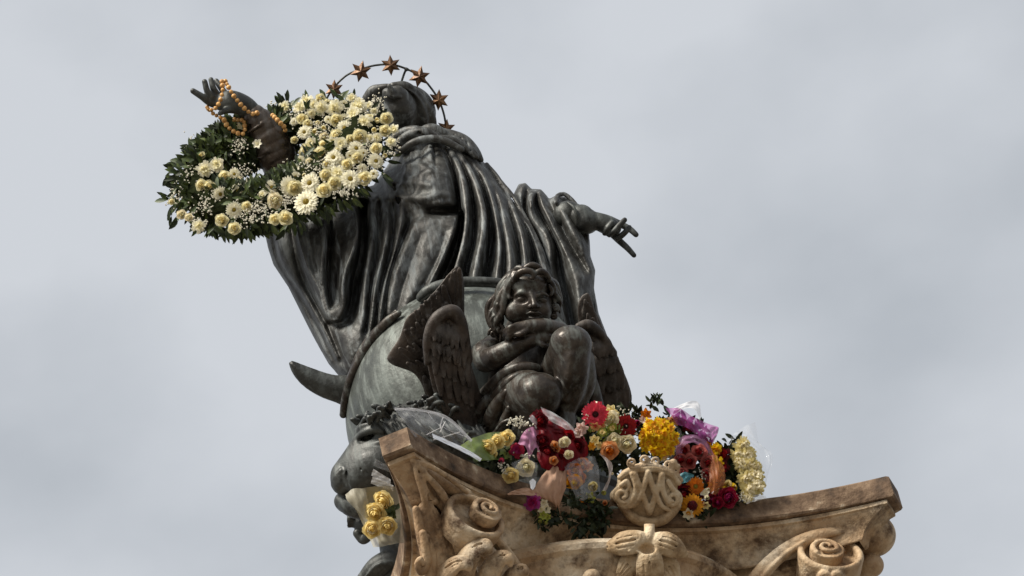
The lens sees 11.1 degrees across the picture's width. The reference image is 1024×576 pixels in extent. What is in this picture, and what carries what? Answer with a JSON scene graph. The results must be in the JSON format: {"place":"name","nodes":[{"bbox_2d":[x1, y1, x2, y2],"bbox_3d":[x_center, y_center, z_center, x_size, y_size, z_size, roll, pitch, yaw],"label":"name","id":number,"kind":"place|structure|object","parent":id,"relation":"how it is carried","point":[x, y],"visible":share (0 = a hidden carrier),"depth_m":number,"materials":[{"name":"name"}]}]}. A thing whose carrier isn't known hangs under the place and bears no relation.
{"place":"outdoors","nodes":[
{"label":"outdoors","id":0,"kind":"place"},
{"bbox_2d":[0,0,1023,575],"label":"sky","id":1,"kind":"structure","parent":0,"point":[823,199],"materials":[{"name":"grey"}]},
{"bbox_2d":[379,427,902,575],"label":"monument column","id":2,"kind":"structure","parent":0,"point":[460,516],"depth_m":20.69,"materials":[{"name":"stone"}]},
{"bbox_2d":[345,486,403,546],"bbox_3d":[-0.513,0.886,20.565,0.227,0.239,0.129,-14,-37,0],"label":"bouquet","id":3,"kind":"object","parent":2,"relation":"on","point":[377,508],"visible":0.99,"depth_m":20.56,"materials":[{"name":"yellow plant"}]},
{"bbox_2d":[432,434,481,460],"bbox_3d":[-0.284,0.542,20.346,0.420,0.204,0.063,20,-48,-36],"label":"paper","id":4,"kind":"object","parent":2,"relation":"on","point":[459,447],"visible":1,"depth_m":20.33,"materials":[{"name":"white paper"}]},
{"bbox_2d":[457,416,539,483],"bbox_3d":[-0.065,0.643,20.584,0.443,0.273,0.174,9,-43,-27],"label":"bouquet","id":5,"kind":"object","parent":2,"relation":"on","point":[496,452],"visible":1,"depth_m":20.54,"materials":[{"name":"yellow plant"}]},
{"bbox_2d":[517,458,535,489],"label":"bouquet","id":6,"kind":"object","parent":2,"relation":"on","point":[529,471],"visible":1,"depth_m":20.57,"materials":[{"name":"beige plant"}]},
{"bbox_2d":[508,466,566,532],"bbox_3d":[0.082,0.822,20.613,0.301,0.255,0.162,10,-43,-28],"label":"bouquet","id":7,"kind":"object","parent":2,"relation":"on","point":[551,485],"visible":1,"depth_m":20.60,"materials":[{"name":"pink plant"}]},
{"bbox_2d":[518,408,587,472],"bbox_3d":[0.154,0.613,20.768,0.353,0.286,0.179,14,-45,-32],"label":"bouquet","id":8,"kind":"object","parent":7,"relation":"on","point":[552,438],"visible":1,"depth_m":20.71,"materials":[{"name":"red plant"}]},
{"bbox_2d":[503,457,616,499],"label":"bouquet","id":9,"kind":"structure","parent":2,"relation":"on","point":[599,478],"depth_m":21.26,"materials":[{"name":"plant"}]},
{"bbox_2d":[330,266,485,575],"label":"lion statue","id":10,"kind":"object","parent":9,"relation":"on","point":[360,463],"visible":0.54,"depth_m":21.26,"materials":[{"name":"black metal"}]},
{"bbox_2d":[289,277,576,455],"bbox_3d":[-0.160,0.526,22.066,1.076,1.052,1.062,-32,-41,22],"label":"bronze globe","id":11,"kind":"object","parent":9,"relation":"on","point":[373,376],"visible":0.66,"depth_m":21.86,"materials":[{"name":"grey metal"}]},
{"bbox_2d":[190,56,638,374],"bbox_3d":[-0.376,-0.181,22.550,1.806,1.971,0.511,-5,-38,-12],"label":"virgin statue","id":12,"kind":"object","parent":11,"relation":"on","point":[444,207],"visible":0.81,"depth_m":22.46,"materials":[{"name":"grey metal"}]},
{"bbox_2d":[205,79,286,135],"bbox_3d":[-1.148,-0.752,22.674,0.319,0.257,0.160,5,-41,-23],"label":"rosary","id":13,"kind":"object","parent":12,"relation":"hanging from","point":[224,83],"visible":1,"depth_m":22.63,"materials":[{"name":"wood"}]},
{"bbox_2d":[155,88,401,243],"bbox_3d":[-1.000,-0.514,22.554,1.096,0.914,0.406,-14,-37,0],"label":"flower wreath","id":14,"kind":"object","parent":12,"relation":"hanging from","point":[340,139],"visible":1,"depth_m":22.43,"materials":[{"name":"white plant"}]},
{"bbox_2d":[423,262,631,443],"bbox_3d":[0.049,0.297,21.341,0.783,0.904,0.598,-14,-37,0],"label":"cherub statue","id":15,"kind":"object","parent":9,"relation":"on","point":[530,356],"visible":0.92,"depth_m":21.24,"materials":[{"name":"grey metal"}]},
{"bbox_2d":[574,293,604,468],"bbox_3d":[0.287,0.575,21.785,0.392,0.775,0.812,4,-40,-22],"label":"winged ox statue","id":16,"kind":"object","parent":2,"relation":"on","point":[586,309],"visible":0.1,"depth_m":21.70,"materials":[{"name":"brown metal"}]},
{"bbox_2d":[561,454,617,539],"bbox_3d":[0.279,0.827,20.741,0.274,0.345,0.200,12,-44,-30],"label":"bouquet","id":17,"kind":"object","parent":2,"relation":"on","point":[579,499],"visible":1,"depth_m":20.71,"materials":[{"name":"green plant"}]},
{"bbox_2d":[574,401,643,477],"bbox_3d":[0.381,0.588,20.930,0.372,0.302,0.210,15,-46,-33],"label":"bouquet","id":18,"kind":"object","parent":2,"relation":"on","point":[608,422],"visible":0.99,"depth_m":20.88,"materials":[{"name":"multicoloured plant"}]},
{"bbox_2d":[627,415,682,465],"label":"bouquet","id":19,"kind":"object","parent":2,"relation":"on","point":[657,436],"visible":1,"depth_m":20.93,"materials":[{"name":"yellow plant"}]},
{"bbox_2d":[635,392,719,483],"bbox_3d":[0.659,0.636,21.035,0.413,0.424,0.210,8,-42,-26],"label":"bouquet","id":20,"kind":"object","parent":2,"relation":"on","point":[692,447],"visible":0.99,"depth_m":21.01,"materials":[{"name":"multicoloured plant"}]},
{"bbox_2d":[677,474,720,528],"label":"bouquet","id":21,"kind":"object","parent":2,"relation":"on","point":[695,491],"visible":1,"depth_m":20.89,"materials":[{"name":"orange plant"}]},
{"bbox_2d":[699,431,746,510],"bbox_3d":[0.843,0.735,21.036,0.232,0.343,0.195,-14,-37,0],"label":"bouquet","id":22,"kind":"object","parent":2,"relation":"on","point":[726,495],"visible":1,"depth_m":20.95,"materials":[{"name":"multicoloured plant"}]},
{"bbox_2d":[722,433,765,503],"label":"bouquet","id":23,"kind":"object","parent":2,"relation":"on","point":[750,477],"visible":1,"depth_m":21.01,"materials":[{"name":"beige plant"}]}
]}

